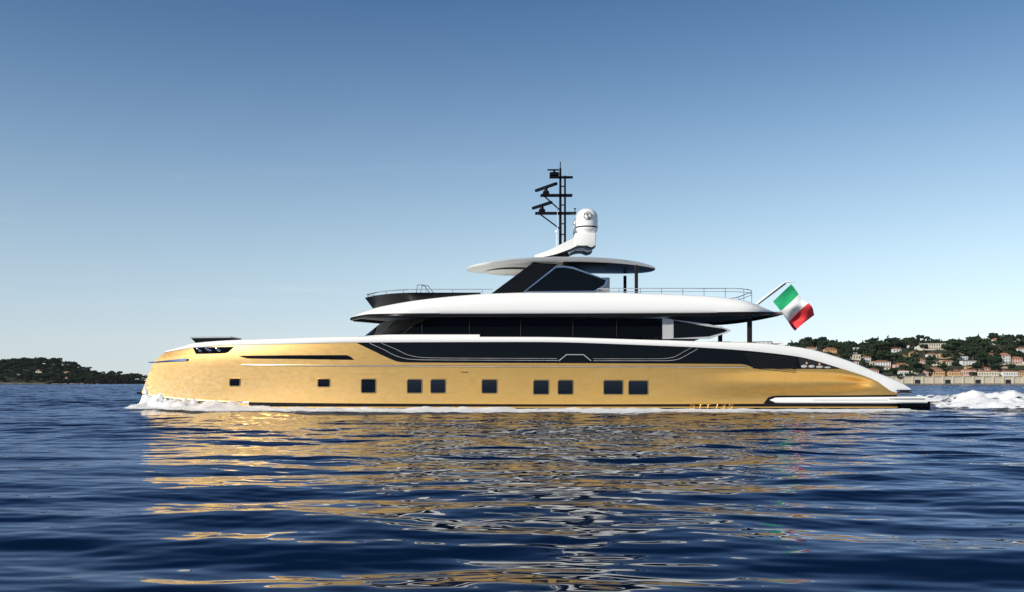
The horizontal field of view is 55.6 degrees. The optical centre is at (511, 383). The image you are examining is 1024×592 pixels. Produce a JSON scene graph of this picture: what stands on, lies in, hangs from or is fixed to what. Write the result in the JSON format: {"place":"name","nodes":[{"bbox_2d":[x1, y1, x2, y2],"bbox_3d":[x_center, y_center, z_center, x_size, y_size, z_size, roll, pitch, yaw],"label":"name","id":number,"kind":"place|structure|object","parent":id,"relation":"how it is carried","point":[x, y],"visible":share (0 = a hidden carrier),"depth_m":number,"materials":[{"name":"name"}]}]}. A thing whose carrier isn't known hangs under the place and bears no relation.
{"place":"outdoors","nodes":[
{"label":"outdoors","id":0,"kind":"place"},
{"bbox_2d":[0,364,145,383],"bbox_3d":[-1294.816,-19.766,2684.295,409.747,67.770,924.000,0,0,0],"label":"terrain","id":1,"kind":"structure","parent":0,"point":[16,380],"depth_m":2481.50,"materials":[{"name":"green plant"}]},
{"bbox_2d":[18,369,68,378],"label":"houses","id":2,"kind":"structure","parent":1,"relation":"on","point":[37,371],"depth_m":2389.57,"materials":[{"name":"grey"}]},
{"bbox_2d":[0,384,1023,591],"label":"sea water","id":3,"kind":"structure","parent":0,"point":[103,488],"depth_m":11.41,"materials":[{"name":"blue liquid"}]},
{"bbox_2d":[6,383,98,383],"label":"shore rocks","id":4,"kind":"object","parent":3,"relation":"in","point":[52,383],"visible":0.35,"depth_m":2241.46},
{"bbox_2d":[135,161,929,410],"bbox_3d":[0.398,-4.655,52.001,41.188,14.490,8.104,0,0,0],"label":"yacht","id":5,"kind":"object","parent":3,"relation":"on","point":[557,326],"visible":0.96,"depth_m":48.16,"materials":[{"name":"gold metal"}]},
{"bbox_2d":[125,383,1023,413],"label":"wake foam","id":6,"kind":"object","parent":3,"relation":"on","point":[1010,399],"visible":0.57,"depth_m":46.94,"materials":[{"name":"white"}]},
{"bbox_2d":[0,0,1023,380],"label":"sky","id":7,"kind":"structure","parent":0,"point":[172,172],"materials":[{"name":"blue"}]},
{"bbox_2d":[815,344,1023,383],"bbox_3d":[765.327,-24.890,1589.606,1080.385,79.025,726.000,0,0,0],"label":"terrain","id":8,"kind":"structure","parent":0,"point":[905,351],"depth_m":1337.73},
{"bbox_2d":[831,341,841,346],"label":"tree","id":9,"kind":"object","parent":8,"relation":"on","point":[837,343],"visible":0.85,"depth_m":1399.47,"materials":[{"name":"green plant"}]},
{"bbox_2d":[842,344,851,350],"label":"tree","id":10,"kind":"object","parent":8,"relation":"on","point":[845,347],"visible":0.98,"depth_m":1363.99,"materials":[{"name":"green plant"}]},
{"bbox_2d":[842,352,852,358],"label":"tree","id":11,"kind":"object","parent":8,"relation":"on","point":[848,354],"visible":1,"depth_m":1327.57,"materials":[{"name":"green plant"}]},
{"bbox_2d":[854,348,862,353],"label":"tree","id":12,"kind":"object","parent":8,"relation":"on","point":[857,350],"visible":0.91,"depth_m":1383.91,"materials":[{"name":"green plant"}]},
{"bbox_2d":[868,350,876,357],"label":"tree","id":13,"kind":"object","parent":8,"relation":"on","point":[872,353],"visible":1,"depth_m":1355.95,"materials":[{"name":"green plant"}]},
{"bbox_2d":[874,365,883,370],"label":"tree","id":14,"kind":"object","parent":8,"relation":"on","point":[878,367],"visible":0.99,"depth_m":1288.97,"materials":[{"name":"green plant"}]},
{"bbox_2d":[877,345,886,349],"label":"tree","id":15,"kind":"object","parent":8,"relation":"on","point":[883,347],"visible":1,"depth_m":1439.91,"materials":[{"name":"green plant"}]},
{"bbox_2d":[889,353,899,357],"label":"tree","id":16,"kind":"object","parent":8,"relation":"on","point":[894,355],"visible":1,"depth_m":1342.43,"materials":[{"name":"green plant"}]},
{"bbox_2d":[892,340,902,344],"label":"tree","id":17,"kind":"object","parent":8,"relation":"on","point":[897,342],"visible":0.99,"depth_m":1443.28,"materials":[{"name":"green plant"}]},
{"bbox_2d":[902,365,910,369],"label":"tree","id":18,"kind":"object","parent":8,"relation":"on","point":[906,367],"visible":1,"depth_m":1266.97,"materials":[{"name":"green plant"}]},
{"bbox_2d":[908,340,918,346],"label":"tree","id":19,"kind":"object","parent":8,"relation":"on","point":[915,344],"visible":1,"depth_m":1405.19,"materials":[{"name":"green plant"}]},
{"bbox_2d":[806,338,1023,375],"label":"houses","id":20,"kind":"structure","parent":8,"relation":"on","point":[985,371],"depth_m":1322.71,"materials":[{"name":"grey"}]},
{"bbox_2d":[910,356,919,368],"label":"tree","id":21,"kind":"object","parent":8,"relation":"on","point":[915,359],"visible":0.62,"depth_m":1317.25,"materials":[{"name":"green plant"}]},
{"bbox_2d":[910,361,920,366],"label":"tree","id":22,"kind":"object","parent":8,"relation":"on","point":[914,363],"visible":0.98,"depth_m":1300.23,"materials":[{"name":"green plant"}]},
{"bbox_2d":[912,368,922,375],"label":"tree","id":23,"kind":"object","parent":8,"relation":"on","point":[918,370],"visible":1,"depth_m":1255.41,"materials":[{"name":"green plant"}]},
{"bbox_2d":[915,335,924,343],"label":"tree","id":24,"kind":"object","parent":8,"relation":"on","point":[919,336],"visible":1,"depth_m":1479.47,"materials":[{"name":"green plant"}]},
{"bbox_2d":[925,360,935,367],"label":"tree","id":25,"kind":"object","parent":8,"relation":"on","point":[931,362],"visible":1,"depth_m":1289.00,"materials":[{"name":"green plant"}]},
{"bbox_2d":[925,355,936,360],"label":"tree","id":26,"kind":"object","parent":8,"relation":"on","point":[932,357],"visible":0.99,"depth_m":1332.02,"materials":[{"name":"green plant"}]},
{"bbox_2d":[936,362,946,368],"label":"tree","id":27,"kind":"object","parent":8,"relation":"on","point":[943,364],"visible":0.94,"depth_m":1288.55,"materials":[{"name":"green plant"}]},
{"bbox_2d":[941,351,950,359],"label":"tree","id":28,"kind":"object","parent":8,"relation":"on","point":[945,354],"visible":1,"depth_m":1328.88,"materials":[{"name":"green plant"}]},
{"bbox_2d":[949,351,959,360],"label":"tree","id":29,"kind":"object","parent":8,"relation":"on","point":[955,355],"visible":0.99,"depth_m":1322.49,"materials":[{"name":"green plant"}]},
{"bbox_2d":[887,376,1023,383],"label":"sea wall","id":30,"kind":"structure","parent":8,"relation":"on","point":[958,379],"depth_m":1253.12,"materials":[{"name":"concrete"}]},
{"bbox_2d":[958,346,966,355],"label":"tree","id":31,"kind":"object","parent":8,"relation":"on","point":[962,352],"visible":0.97,"depth_m":1352.04,"materials":[{"name":"green plant"}]},
{"bbox_2d":[967,346,978,359],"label":"tree","id":32,"kind":"object","parent":8,"relation":"on","point":[972,348],"visible":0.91,"depth_m":1347.54,"materials":[{"name":"green plant"}]},
{"bbox_2d":[967,350,978,357],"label":"tree","id":33,"kind":"object","parent":8,"relation":"on","point":[972,351],"visible":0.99,"depth_m":1327.52,"materials":[{"name":"green plant"}]},
{"bbox_2d":[970,362,982,370],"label":"tree","id":34,"kind":"object","parent":8,"relation":"on","point":[976,365],"visible":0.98,"depth_m":1283.62,"materials":[{"name":"green plant"}]},
{"bbox_2d":[975,351,982,361],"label":"tree","id":35,"kind":"object","parent":8,"relation":"on","point":[976,354],"visible":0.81,"depth_m":1325.94,"materials":[{"name":"green plant"}]},
{"bbox_2d":[974,338,984,342],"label":"tree","id":36,"kind":"object","parent":8,"relation":"on","point":[979,340],"visible":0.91,"depth_m":1436.29,"materials":[{"name":"green plant"}]},
{"bbox_2d":[978,357,987,360],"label":"tree","id":37,"kind":"object","parent":8,"relation":"on","point":[983,359],"visible":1,"depth_m":1297.00,"materials":[{"name":"green plant"}]},
{"bbox_2d":[980,341,989,350],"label":"tree","id":38,"kind":"object","parent":8,"relation":"on","point":[985,343],"visible":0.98,"depth_m":1408.24,"materials":[{"name":"green plant"}]},
{"bbox_2d":[985,345,994,352],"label":"tree","id":39,"kind":"object","parent":8,"relation":"on","point":[989,348],"visible":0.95,"depth_m":1392.74,"materials":[{"name":"green plant"}]},
{"bbox_2d":[990,355,1002,362],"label":"tree","id":40,"kind":"object","parent":8,"relation":"on","point":[997,358],"visible":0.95,"depth_m":1303.39,"materials":[{"name":"green plant"}]},
{"bbox_2d":[992,364,1000,369],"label":"tree","id":41,"kind":"object","parent":8,"relation":"on","point":[996,366],"visible":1,"depth_m":1273.74,"materials":[{"name":"green plant"}]},
{"bbox_2d":[999,340,1009,344],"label":"tree","id":42,"kind":"object","parent":8,"relation":"on","point":[1003,342],"visible":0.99,"depth_m":1410.94,"materials":[{"name":"green plant"}]},
{"bbox_2d":[1005,364,1015,367],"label":"tree","id":43,"kind":"object","parent":8,"relation":"on","point":[1010,365],"visible":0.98,"depth_m":1276.56,"materials":[{"name":"green plant"}]},
{"bbox_2d":[1005,345,1015,350],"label":"tree","id":44,"kind":"object","parent":8,"relation":"on","point":[1008,347],"visible":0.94,"depth_m":1386.96,"materials":[{"name":"green plant"}]},
{"bbox_2d":[1012,340,1021,347],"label":"tree","id":45,"kind":"object","parent":8,"relation":"on","point":[1017,342],"visible":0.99,"depth_m":1406.30,"materials":[{"name":"green plant"}]},
{"bbox_2d":[1013,350,1022,356],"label":"tree","id":46,"kind":"object","parent":8,"relation":"on","point":[1018,352],"visible":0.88,"depth_m":1378.09,"materials":[{"name":"green plant"}]}
]}

